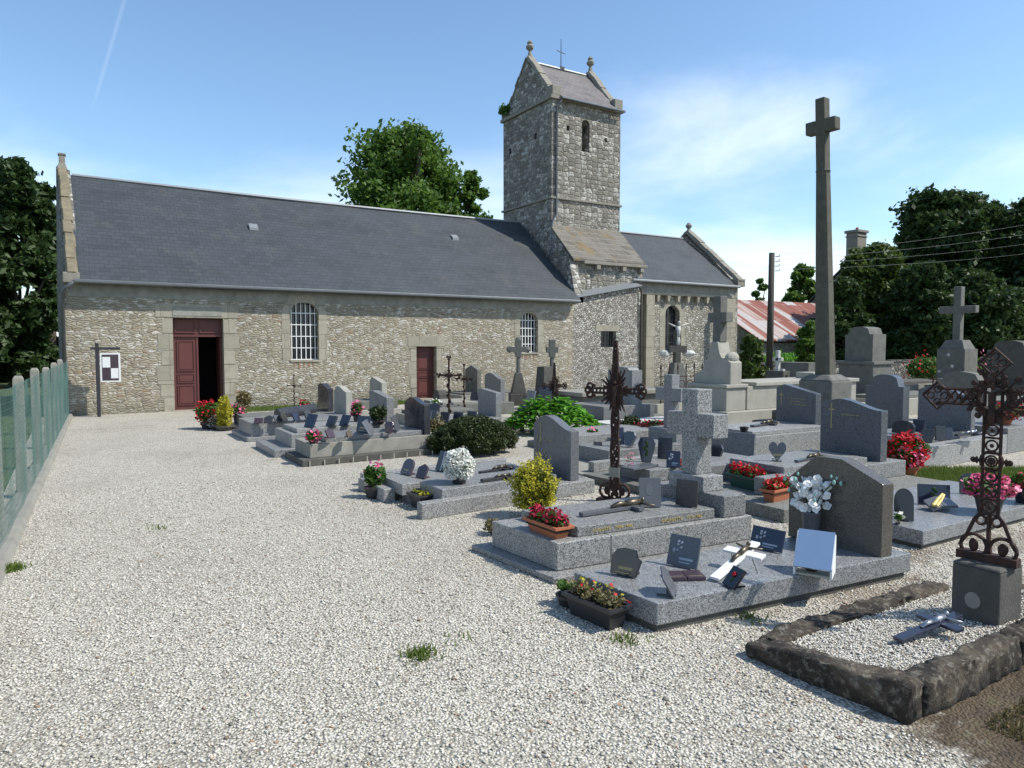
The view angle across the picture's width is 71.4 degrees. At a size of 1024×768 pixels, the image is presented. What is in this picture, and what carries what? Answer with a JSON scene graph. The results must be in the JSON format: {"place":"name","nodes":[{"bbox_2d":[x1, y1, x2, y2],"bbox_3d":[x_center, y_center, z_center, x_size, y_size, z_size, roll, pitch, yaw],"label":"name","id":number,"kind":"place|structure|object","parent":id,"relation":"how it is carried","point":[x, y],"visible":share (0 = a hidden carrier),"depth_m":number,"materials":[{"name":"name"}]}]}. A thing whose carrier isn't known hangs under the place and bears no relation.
{"place":"outdoors","nodes":[
{"label":"outdoors","id":0,"kind":"place"},
{"bbox_2d":[0,382,51,491],"bbox_3d":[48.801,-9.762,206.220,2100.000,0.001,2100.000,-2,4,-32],"label":"ground","id":1,"kind":"structure","parent":0,"point":[6,405],"depth_m":16.97,"materials":[{"name":"green plant"}]},
{"bbox_2d":[0,231,28,362],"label":"broadleaf tree","id":2,"kind":"object","parent":1,"relation":"on","point":[7,325],"visible":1,"depth_m":27.91,"materials":[{"name":"green plant"}]},
{"bbox_2d":[0,155,58,385],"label":"broadleaf tree","id":3,"kind":"object","parent":1,"relation":"on","point":[27,211],"visible":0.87,"depth_m":29.11,"materials":[{"name":"green plant"}]},
{"bbox_2d":[56,40,744,415],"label":"church","id":4,"kind":"structure","parent":1,"relation":"on","point":[182,298],"depth_m":22.90,"materials":[{"name":"grey stone"}]},
{"bbox_2d":[173,337,199,409],"bbox_3d":[-8.847,-0.290,19.329,0.635,1.970,0.076,-2,4,-32],"label":"door leaf","id":5,"kind":"structure","parent":4,"relation":"in","point":[185,349],"depth_m":19.31,"materials":[{"name":"red paint"}]},
{"bbox_2d":[216,337,222,402],"bbox_3d":[-8.262,-0.333,20.098,0.050,1.970,0.600,-2,4,-32],"label":"open door leaf","id":6,"kind":"structure","parent":4,"relation":"in","point":[218,339],"depth_m":19.95,"materials":[{"name":"red paint"}]},
{"bbox_2d":[290,303,319,361],"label":"window","id":7,"kind":"structure","parent":4,"relation":"in","point":[304,347],"depth_m":20.92,"materials":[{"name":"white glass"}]},
{"bbox_2d":[416,347,433,397],"bbox_3d":[-2.861,-0.369,23.051,0.690,1.650,0.076,-2,4,-32],"label":"door leaf","id":8,"kind":"structure","parent":4,"relation":"in","point":[424,355],"depth_m":23.06,"materials":[{"name":"red paint"}]},
{"bbox_2d":[520,313,538,353],"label":"window","id":9,"kind":"structure","parent":4,"relation":"in","point":[527,322],"depth_m":25.02,"materials":[{"name":"white glass"}]},
{"bbox_2d":[596,325,618,346],"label":"window","id":10,"kind":"structure","parent":4,"relation":"in","point":[606,330],"depth_m":26.83,"materials":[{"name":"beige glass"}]},
{"bbox_2d":[665,306,676,353],"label":"window","id":11,"kind":"structure","parent":4,"relation":"in","point":[670,314],"depth_m":29.50,"materials":[{"name":"black glass"}]},
{"bbox_2d":[328,117,492,217],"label":"broadleaf tree","id":12,"kind":"object","parent":1,"relation":"on","point":[402,164],"visible":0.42,"depth_m":43.05,"materials":[{"name":"green plant"}]},
{"bbox_2d":[458,169,492,218],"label":"broadleaf tree","id":13,"kind":"object","parent":1,"relation":"on","point":[469,196],"visible":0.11,"depth_m":46.05,"materials":[{"name":"green plant"}]},
{"bbox_2d":[766,253,779,369],"bbox_3d":[10.927,-2.682,29.918,0.450,5.600,0.294,-1,3,-16],"label":"utility pole","id":14,"kind":"object","parent":1,"relation":"on","point":[770,328],"visible":0.92,"depth_m":29.79,"materials":[{"name":"wood"}]},
{"bbox_2d":[780,263,814,302],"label":"broadleaf tree","id":15,"kind":"object","parent":1,"relation":"on","point":[801,288],"visible":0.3,"depth_m":59.16,"materials":[{"name":"green plant"}]},
{"bbox_2d":[808,276,875,360],"bbox_3d":[17.614,-2.992,37.842,3.520,5.518,3.738,-2,4,-32],"label":"broadleaf tree","id":16,"kind":"object","parent":1,"relation":"on","point":[849,313],"visible":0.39,"depth_m":36.98,"materials":[{"name":"green plant"}]},
{"bbox_2d":[760,359,924,378],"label":"boundary wall","id":17,"kind":"structure","parent":1,"relation":"on","point":[898,367],"depth_m":35.18,"materials":[{"name":"stone"}]},
{"bbox_2d":[839,239,927,358],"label":"broadleaf tree","id":18,"kind":"object","parent":1,"relation":"on","point":[872,277],"visible":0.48,"depth_m":40.54,"materials":[{"name":"green plant"}]},
{"bbox_2d":[868,258,975,359],"bbox_3d":[22.085,-3.542,38.853,5.019,6.505,5.441,-2,4,-32],"label":"broadleaf tree","id":19,"kind":"object","parent":1,"relation":"on","point":[908,329],"visible":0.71,"depth_m":37.96,"materials":[{"name":"green plant"}]},
{"bbox_2d":[888,182,1010,312],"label":"broadleaf tree","id":20,"kind":"object","parent":1,"relation":"on","point":[930,214],"visible":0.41,"depth_m":44.49,"materials":[{"name":"green plant"}]},
{"bbox_2d":[946,270,1023,357],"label":"broadleaf tree","id":21,"kind":"object","parent":1,"relation":"on","point":[998,317],"visible":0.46,"depth_m":36.35,"materials":[{"name":"green plant"}]},
{"bbox_2d":[978,197,1023,315],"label":"broadleaf tree","id":22,"kind":"object","parent":1,"relation":"on","point":[1012,218],"visible":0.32,"depth_m":43.73,"materials":[{"name":"green plant"}]},
{"bbox_2d":[0,404,1023,767],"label":"gravel yard","id":23,"kind":"structure","parent":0,"point":[128,450],"depth_m":4.23,"materials":[{"name":"grey gravel"}]},
{"bbox_2d":[0,359,72,586],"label":"fence","id":24,"kind":"object","parent":23,"relation":"on","point":[15,515],"visible":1,"depth_m":8.33,"materials":[{"name":"concrete"}]},
{"bbox_2d":[90,343,120,416],"bbox_3d":[-10.058,-0.100,17.653,0.640,1.820,0.100,-1,4,-24],"label":"notice board","id":25,"kind":"object","parent":23,"relation":"on","point":[108,367],"visible":1,"depth_m":17.60,"materials":[{"name":"paper"}]},
{"bbox_2d":[193,399,217,428],"bbox_3d":[-6.448,0.633,15.107,0.598,0.642,0.552,-2,4,-32],"label":"flower pot","id":26,"kind":"object","parent":23,"relation":"on","point":[203,411],"visible":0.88,"depth_m":14.99,"materials":[{"name":"black plastic"}]},
{"bbox_2d":[214,395,234,430],"bbox_3d":[-5.993,0.590,14.835,0.416,0.757,0.416,-2,4,-32],"label":"potted conifer","id":27,"kind":"object","parent":23,"relation":"on","point":[224,412],"visible":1,"depth_m":14.75,"materials":[{"name":"plant"}]},
{"bbox_2d":[231,383,333,428],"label":"tomb","id":28,"kind":"object","parent":23,"relation":"on","point":[325,397],"visible":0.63,"depth_m":16.01,"materials":[{"name":"grey stone"}]},
{"bbox_2d":[232,386,353,441],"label":"tomb","id":29,"kind":"object","parent":23,"relation":"on","point":[249,430],"visible":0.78,"depth_m":13.90,"materials":[{"name":"grey stone"}]},
{"bbox_2d":[274,403,317,416],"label":"fallen column","id":30,"kind":"structure","parent":29,"relation":"on","point":[300,409],"depth_m":14.49,"materials":[{"name":"stone"}]},
{"bbox_2d":[256,390,393,457],"bbox_3d":[-3.119,0.635,12.488,2.398,0.930,1.433,-2,4,-32],"label":"tomb","id":31,"kind":"object","parent":23,"relation":"on","point":[282,442],"visible":0.48,"depth_m":12.14,"materials":[{"name":"grey stone"}]},
{"bbox_2d":[317,377,402,415],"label":"tomb","id":32,"kind":"object","parent":23,"relation":"on","point":[377,383],"visible":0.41,"depth_m":17.43,"materials":[{"name":"stone"}]},
{"bbox_2d":[285,397,441,466],"bbox_3d":[-2.306,0.707,11.488,2.448,0.900,1.097,-2,4,-32],"label":"tomb","id":33,"kind":"object","parent":23,"relation":"on","point":[408,439],"visible":0.85,"depth_m":11.18,"materials":[{"name":"stone"}]},
{"bbox_2d":[362,460,386,498],"bbox_3d":[-1.593,1.108,8.339,0.291,0.453,0.310,-2,4,-32],"label":"flower pot","id":34,"kind":"object","parent":23,"relation":"on","point":[373,476],"visible":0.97,"depth_m":8.29,"materials":[{"name":"black plastic"}]},
{"bbox_2d":[397,642,446,666],"bbox_3d":[-0.514,1.541,4.130,0.303,0.060,0.260,-2,4,-32],"label":"grass tuft","id":35,"kind":"object","parent":23,"relation":"on","point":[421,652],"visible":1,"depth_m":4.11,"materials":[{"name":"green plant"}]},
{"bbox_2d":[424,373,513,413],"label":"tomb","id":36,"kind":"object","parent":23,"relation":"on","point":[494,381],"visible":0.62,"depth_m":18.43,"materials":[{"name":"grey stone"}]},
{"bbox_2d":[426,414,518,454],"bbox_3d":[-0.652,0.823,11.768,1.504,0.672,1.303,-2,4,-32],"label":"conifer bush","id":37,"kind":"object","parent":23,"relation":"on","point":[478,434],"visible":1,"depth_m":11.46,"materials":[{"name":"green plant"}]},
{"bbox_2d":[358,415,594,519],"bbox_3d":[-0.532,0.852,8.819,2.377,0.910,2.240,-2,4,-32],"label":"tomb","id":38,"kind":"object","parent":23,"relation":"on","point":[556,439],"visible":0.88,"depth_m":8.32,"materials":[{"name":"stone"}]},
{"bbox_2d":[442,447,476,483],"bbox_3d":[-0.582,0.901,7.906,0.384,0.402,0.397,-2,4,-32],"label":"flower pot","id":39,"kind":"object","parent":38,"relation":"on","point":[458,466],"visible":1,"depth_m":7.80,"materials":[{"name":"black plastic"}]},
{"bbox_2d":[437,388,523,431],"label":"tomb","id":40,"kind":"object","parent":23,"relation":"on","point":[490,403],"visible":0.41,"depth_m":14.86,"materials":[{"name":"stone"}]},
{"bbox_2d":[446,365,568,400],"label":"tomb","id":41,"kind":"object","parent":23,"relation":"on","point":[474,373],"visible":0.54,"depth_m":22.15,"materials":[{"name":"stone"}]},
{"bbox_2d":[507,337,530,405],"bbox_3d":[0.194,-0.388,21.012,0.715,2.017,0.540,0,3,-7],"label":"stone cross","id":42,"kind":"object","parent":23,"relation":"on","point":[517,394],"visible":0.98,"depth_m":20.89,"materials":[{"name":"stone"}]},
{"bbox_2d":[504,452,561,509],"bbox_3d":[0.268,1.049,7.390,0.600,0.676,0.586,-2,4,-32],"label":"potted shrub","id":43,"kind":"object","parent":23,"relation":"on","point":[533,483],"visible":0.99,"depth_m":7.28,"materials":[{"name":"yellow plant"}]},
{"bbox_2d":[535,366,552,405],"bbox_3d":[0.903,0.109,19.637,0.438,1.180,0.498,-2,4,-32],"label":"headstone","id":44,"kind":"object","parent":23,"relation":"on","point":[544,374],"visible":0.47,"depth_m":19.50,"materials":[{"name":"stone"}]},
{"bbox_2d":[505,395,600,429],"bbox_3d":[0.790,0.612,14.398,2.042,0.777,1.420,0,3,-5],"label":"broad leaf plant","id":45,"kind":"object","parent":23,"relation":"on","point":[571,414],"visible":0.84,"depth_m":14.16,"materials":[{"name":"green plant"}]},
{"bbox_2d":[527,424,647,446],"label":"tomb","id":46,"kind":"object","parent":23,"relation":"on","point":[603,434],"visible":0.22,"depth_m":12.47,"materials":[{"name":"stone"}]},
{"bbox_2d":[561,576,632,630],"bbox_3d":[0.556,1.405,4.628,0.212,0.276,0.499,-2,4,-38],"label":"flower trough","id":47,"kind":"object","parent":23,"relation":"on","point":[597,606],"visible":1,"depth_m":4.57,"materials":[{"name":"black plastic"}]},
{"bbox_2d":[530,438,681,475],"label":"tomb","id":48,"kind":"object","parent":23,"relation":"on","point":[593,458],"visible":0.27,"depth_m":10.50,"materials":[{"name":"stone"}]},
{"bbox_2d":[557,386,663,403],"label":"tomb","id":49,"kind":"object","parent":23,"relation":"on","point":[578,395],"visible":0.38,"depth_m":19.27,"materials":[{"name":"grey stone"}]},
{"bbox_2d":[472,388,751,583],"bbox_3d":[1.030,0.757,6.266,2.542,1.385,1.103,-2,4,-27],"label":"tomb","id":50,"kind":"object","parent":23,"relation":"on","point":[717,518],"visible":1,"depth_m":6.10,"materials":[{"name":"stone"}]},
{"bbox_2d":[523,503,573,538],"bbox_3d":[0.290,1.089,5.752,0.203,0.240,0.496,-2,4,-34],"label":"flower trough","id":51,"kind":"object","parent":50,"relation":"on","point":[549,522],"visible":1,"depth_m":5.66,"materials":[{"name":"ceramic"}]},
{"bbox_2d":[579,497,654,516],"bbox_3d":[0.924,1.049,6.159,0.811,0.088,0.310,-2,4,-31],"label":"crucifix","id":52,"kind":"object","parent":50,"relation":"on","point":[637,504],"visible":0.95,"depth_m":6.14,"materials":[{"name":"brown metal"}]},
{"bbox_2d":[639,478,660,507],"bbox_3d":[1.222,0.960,6.336,0.191,0.258,0.124,0,3,0],"label":"memorial plaque","id":53,"kind":"object","parent":50,"relation":"on","point":[649,490],"visible":0.84,"depth_m":6.30,"materials":[{"name":"stone"}]},
{"bbox_2d":[675,479,698,507],"bbox_3d":[1.579,0.969,6.362,0.204,0.237,0.120,2,4,38],"label":"memorial plaque","id":54,"kind":"object","parent":50,"relation":"on","point":[686,493],"visible":1,"depth_m":6.32,"materials":[{"name":"stone"}]},
{"bbox_2d":[566,367,663,425],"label":"tomb","id":55,"kind":"object","parent":23,"relation":"on","point":[600,411],"visible":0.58,"depth_m":16.24,"materials":[{"name":"grey stone"}]},
{"bbox_2d":[584,340,646,500],"bbox_3d":[1.173,0.436,8.093,0.744,1.862,0.140,2,4,26],"label":"iron cross","id":56,"kind":"object","parent":23,"relation":"on","point":[614,384],"visible":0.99,"depth_m":8.09,"materials":[{"name":"metal"}]},
{"bbox_2d":[583,452,744,493],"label":"tomb","id":57,"kind":"object","parent":23,"relation":"on","point":[630,478],"visible":0.11,"depth_m":9.01,"materials":[{"name":"stone"}]},
{"bbox_2d":[638,437,655,461],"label":"memorial plaque","id":58,"kind":"object","parent":57,"relation":"on","point":[646,445],"visible":1,"depth_m":9.31,"materials":[{"name":"grey stone"}]},
{"bbox_2d":[648,374,687,450],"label":"cross tomb","id":59,"kind":"object","parent":23,"relation":"on","point":[669,393],"visible":0.4,"depth_m":11.84,"materials":[{"name":"grey stone"}]},
{"bbox_2d":[659,321,695,387],"bbox_3d":[4.886,-0.615,21.004,1.155,2.471,0.700,-1,3,-12],"label":"stone calvary","id":60,"kind":"object","parent":23,"relation":"on","point":[676,349],"visible":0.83,"depth_m":20.87,"materials":[{"name":"stone"}]},
{"bbox_2d":[654,362,702,413],"bbox_3d":[4.867,0.072,19.034,2.800,1.320,0.200,-2,4,-32],"label":"grave railing","id":61,"kind":"object","parent":23,"relation":"on","point":[658,408],"visible":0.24,"depth_m":18.51,"materials":[{"name":"metal"}]},
{"bbox_2d":[726,432,755,455],"bbox_3d":[3.511,0.957,10.936,0.450,0.418,0.078,3,4,42],"label":"memorial plaque","id":62,"kind":"object","parent":23,"relation":"on","point":[738,443],"visible":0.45,"depth_m":10.90,"materials":[{"name":"grey stone"}]},
{"bbox_2d":[574,455,910,631],"bbox_3d":[1.749,1.063,5.240,2.568,0.910,0.764,-2,4,-26],"label":"tomb","id":63,"kind":"object","parent":23,"relation":"on","point":[857,518],"visible":0.76,"depth_m":5.21,"materials":[{"name":"stone"}]},
{"bbox_2d":[610,547,641,577],"bbox_3d":[0.811,1.232,4.955,0.227,0.191,0.120,2,4,37],"label":"memorial plaque","id":64,"kind":"object","parent":63,"relation":"on","point":[626,562],"visible":1,"depth_m":4.92,"materials":[{"name":"grey stone"}]},
{"bbox_2d":[657,566,676,598],"bbox_3d":[0.999,1.264,4.589,0.120,0.167,0.215,1,3,17],"label":"memorial plaque","id":65,"kind":"object","parent":63,"relation":"on","point":[670,589],"visible":1,"depth_m":4.57,"materials":[{"name":"grey stone"}]},
{"bbox_2d":[666,533,701,569],"bbox_3d":[1.249,1.208,5.148,0.235,0.216,0.120,3,4,39],"label":"memorial plaque","id":66,"kind":"object","parent":63,"relation":"on","point":[684,551],"visible":0.98,"depth_m":5.12,"materials":[{"name":"grey stone"}]},
{"bbox_2d":[668,570,705,580],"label":"book plaque","id":67,"kind":"object","parent":63,"relation":"on","point":[686,575],"visible":0.78,"depth_m":4.85,"materials":[{"name":"brown stone"}]},
{"bbox_2d":[722,565,746,589],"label":"memorial plaque","id":68,"kind":"object","parent":63,"relation":"on","point":[734,577],"visible":1,"depth_m":4.69,"materials":[{"name":"black stone"}]},
{"bbox_2d":[710,541,765,580],"bbox_3d":[1.577,1.281,4.996,0.560,0.200,0.300,-22,17,-39],"label":"crucifix","id":69,"kind":"object","parent":63,"relation":"on","point":[748,548],"visible":0.98,"depth_m":4.99,"materials":[{"name":"white paint"}]},
{"bbox_2d":[750,525,785,552],"bbox_3d":[2.010,1.209,5.573,0.120,0.166,0.265,-3,4,-43],"label":"memorial plaque","id":70,"kind":"object","parent":63,"relation":"on","point":[770,539],"visible":0.93,"depth_m":5.54,"materials":[{"name":"black stone"}]},
{"bbox_2d":[783,472,841,530],"bbox_3d":[2.387,0.977,5.678,0.373,0.618,0.454,-2,4,-32],"label":"orchid vase","id":71,"kind":"object","parent":63,"relation":"on","point":[811,513],"visible":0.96,"depth_m":5.63,"materials":[{"name":"white plant"}]},
{"bbox_2d":[793,528,835,579],"bbox_3d":[2.116,1.185,4.978,0.250,0.282,0.225,2,4,30],"label":"memorial case","id":72,"kind":"object","parent":63,"relation":"on","point":[815,554],"visible":1,"depth_m":4.96,"materials":[{"name":"white paint"}]},
{"bbox_2d":[711,384,820,454],"bbox_3d":[4.404,0.586,12.036,2.149,1.099,1.174,-2,4,-32],"label":"tomb","id":73,"kind":"object","parent":23,"relation":"on","point":[798,418],"visible":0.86,"depth_m":11.99,"materials":[{"name":"stone"}]},
{"bbox_2d":[687,296,864,423],"bbox_3d":[6.384,-0.587,17.042,5.020,2.860,1.340,-2,4,-32],"label":"family monument","id":74,"kind":"object","parent":23,"relation":"on","point":[736,398],"visible":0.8,"depth_m":15.77,"materials":[{"name":"stone"}]},
{"bbox_2d":[765,350,789,377],"bbox_3d":[7.461,-0.133,20.024,0.280,1.620,0.600,-2,4,-32],"label":"headstone","id":75,"kind":"object","parent":23,"relation":"on","point":[777,372],"visible":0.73,"depth_m":19.93,"materials":[{"name":"stone"}]},
{"bbox_2d":[752,97,851,424],"bbox_3d":[6.431,-2.375,14.490,2.024,6.716,2.024,-2,4,-35],"label":"calvary cross","id":76,"kind":"object","parent":23,"relation":"on","point":[826,382],"visible":0.67,"depth_m":14.36,"materials":[{"name":"stone"}]},
{"bbox_2d":[711,398,941,522],"bbox_3d":[3.597,0.779,8.511,2.946,1.090,1.774,-2,4,-32],"label":"tomb","id":77,"kind":"object","parent":23,"relation":"on","point":[856,430],"visible":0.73,"depth_m":8.87,"materials":[{"name":"stone"}]},
{"bbox_2d":[725,461,766,490],"bbox_3d":[2.708,1.052,8.210,0.262,0.294,0.509,-2,4,-27],"label":"flower trough","id":78,"kind":"object","parent":77,"relation":"on","point":[741,476],"visible":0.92,"depth_m":8.18,"materials":[{"name":"green plastic"}]},
{"bbox_2d":[759,473,789,502],"bbox_3d":[2.821,1.096,7.570,0.426,0.278,0.218,-2,4,-38],"label":"flower trough","id":79,"kind":"object","parent":77,"relation":"on","point":[776,490],"visible":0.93,"depth_m":7.50,"materials":[{"name":"ceramic"}]},
{"bbox_2d":[836,327,893,393],"bbox_3d":[9.662,-0.430,19.507,1.200,2.270,1.300,-2,4,-32],"label":"headstone","id":80,"kind":"object","parent":23,"relation":"on","point":[865,362],"visible":0.7,"depth_m":19.20,"materials":[{"name":"stone"}]},
{"bbox_2d":[745,580,1023,724],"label":"stone framed grave","id":81,"kind":"object","parent":23,"relation":"on","point":[855,652],"visible":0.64,"depth_m":3.88,"materials":[{"name":"grey stone"}]},
{"bbox_2d":[893,610,963,642],"bbox_3d":[2.393,1.379,4.092,0.500,0.057,0.260,-10,7,-22],"label":"crucifix","id":82,"kind":"object","parent":81,"relation":"on","point":[946,619],"visible":1,"depth_m":4.08,"materials":[{"name":"grey metal"}]},
{"bbox_2d":[951,558,1021,627],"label":"stone block","id":83,"kind":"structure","parent":81,"relation":"on","point":[988,594],"depth_m":4.28,"materials":[{"name":"stone"}]},
{"bbox_2d":[922,347,1023,568],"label":"iron cross","id":84,"kind":"object","parent":83,"relation":"on","point":[989,419],"visible":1,"depth_m":4.33,"materials":[{"name":"brown metal"}]},
{"bbox_2d":[856,391,917,414],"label":"tomb","id":85,"kind":"object","parent":23,"relation":"on","point":[913,402],"visible":0.21,"depth_m":18.20,"materials":[{"name":"stone"}]},
{"bbox_2d":[865,374,909,428],"bbox_3d":[6.971,0.438,13.245,0.500,1.240,0.900,-2,4,-32],"label":"headstone","id":86,"kind":"object","parent":23,"relation":"on","point":[889,393],"visible":0.66,"depth_m":13.08,"materials":[{"name":"grey stone"}]},
{"bbox_2d":[887,429,931,475],"bbox_3d":[5.291,0.937,9.514,0.631,0.662,0.626,-2,4,-32],"label":"flower pot","id":87,"kind":"object","parent":23,"relation":"on","point":[911,449],"visible":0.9,"depth_m":9.39,"materials":[{"name":"ceramic"}]},
{"bbox_2d":[887,386,1006,467],"bbox_3d":[6.606,0.605,11.332,2.962,1.120,1.198,-2,4,-35],"label":"tomb","id":88,"kind":"object","parent":23,"relation":"on","point":[958,419],"visible":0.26,"depth_m":11.25,"materials":[{"name":"stone"}]},
{"bbox_2d":[892,480,1023,548],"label":"tomb","id":89,"kind":"object","parent":23,"relation":"on","point":[927,527],"visible":0.38,"depth_m":6.69,"materials":[{"name":"stone"}]},
{"bbox_2d":[894,488,913,521],"bbox_3d":[3.625,1.111,6.593,0.163,0.298,0.124,1,3,21],"label":"memorial plaque","id":90,"kind":"object","parent":89,"relation":"on","point":[904,500],"visible":0.84,"depth_m":6.56,"materials":[{"name":"grey stone"}]},
{"bbox_2d":[917,484,949,503],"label":"memorial plaque","id":91,"kind":"object","parent":89,"relation":"on","point":[925,491],"visible":0.72,"depth_m":7.21,"materials":[{"name":"grey stone"}]},
{"bbox_2d":[923,493,957,511],"bbox_3d":[4.204,1.159,6.986,0.290,0.162,0.154,-1,3,-12],"label":"praying hands ornament","id":92,"kind":"object","parent":89,"relation":"on","point":[940,501],"visible":1,"depth_m":6.96,"materials":[{"name":"gold metal"}]},
{"bbox_2d":[961,472,1021,513],"bbox_3d":[4.617,1.046,6.898,0.473,0.394,0.457,1,3,13],"label":"flower pot","id":93,"kind":"object","parent":89,"relation":"on","point":[971,486],"visible":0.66,"depth_m":6.81,"materials":[{"name":"plant"}]},
{"bbox_2d":[936,371,990,416],"bbox_3d":[10.475,0.293,16.542,0.600,1.160,1.200,-2,4,-32],"label":"headstone","id":94,"kind":"object","parent":23,"relation":"on","point":[964,379],"visible":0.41,"depth_m":16.41,"materials":[{"name":"grey stone"}]},
{"bbox_2d":[971,416,1023,453],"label":"tomb","id":95,"kind":"object","parent":23,"relation":"on","point":[1014,430],"visible":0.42,"depth_m":11.88,"materials":[{"name":"stone"}]},
{"bbox_2d":[986,697,1023,740],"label":"weeds on soil","id":96,"kind":"object","parent":23,"relation":"on","point":[1005,714],"visible":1,"depth_m":3.37,"materials":[{"name":"green plant"}]},
{"bbox_2d":[0,0,1023,336],"label":"sky","id":97,"kind":"structure","parent":0,"point":[259,97],"materials":[{"name":"blue"}]},
{"bbox_2d":[737,299,814,361],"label":"tin roof shed","id":98,"kind":"structure","parent":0,"point":[790,318],"depth_m":40.48,"materials":[{"name":"red metal"}]},
{"bbox_2d":[780,362,814,376],"bbox_3d":[8.624,-0.033,21.532,0.800,1.250,1.400,-2,4,-32],"label":"headstone","id":99,"kind":"object","parent":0,"point":[793,368],"visible":0.12,"depth_m":21.23,"materials":[{"name":"stone"}]},
{"bbox_2d":[807,227,868,302],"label":"house","id":100,"kind":"structure","parent":0,"point":[857,236],"depth_m":51.70,"materials":[{"name":"stone"}]},
{"label":"gravel path","id":101,"kind":"structure","parent":0,"visible":0},
{"bbox_2d":[738,334,769,378],"bbox_3d":[9.190,-0.837,27.491,1.425,2.243,1.257,-2,4,-32],"label":"shrub","id":102,"kind":"object","parent":101,"relation":"on","point":[751,347],"visible":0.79,"depth_m":27.23,"materials":[{"name":"green plant"}]},
{"bbox_2d":[791,319,814,361],"bbox_3d":[12.089,-1.222,29.049,1.346,2.820,1.328,-2,4,-32],"label":"shrub","id":103,"kind":"object","parent":101,"relation":"on","point":[804,349],"visible":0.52,"depth_m":28.81,"materials":[{"name":"green plant"}]},
{"bbox_2d":[903,349,936,378],"bbox_3d":[15.873,-0.518,27.120,2.772,1.608,1.353,-2,4,-32],"label":"rose bush","id":104,"kind":"object","parent":101,"relation":"on","point":[917,367],"visible":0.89,"depth_m":26.66,"materials":[{"name":"green plant"}]},
{"bbox_2d":[924,286,978,386],"bbox_3d":[13.431,-1.166,21.468,1.200,3.520,1.240,-2,4,-32],"label":"cross monument","id":105,"kind":"object","parent":101,"relation":"on","point":[957,353],"visible":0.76,"depth_m":21.30,"materials":[{"name":"stone"}]},
{"bbox_2d":[986,340,1023,395],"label":"headstone","id":106,"kind":"object","parent":101,"relation":"on","point":[1012,351],"visible":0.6,"depth_m":19.78,"materials":[{"name":"stone"}]},
{"label":"grass strip","id":107,"kind":"structure","parent":0,"visible":0},
{"bbox_2d":[912,464,1023,481],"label":"grass","id":108,"kind":"structure","parent":107,"relation":"on","point":[942,472],"depth_m":9.71,"materials":[{"name":"green plant"}]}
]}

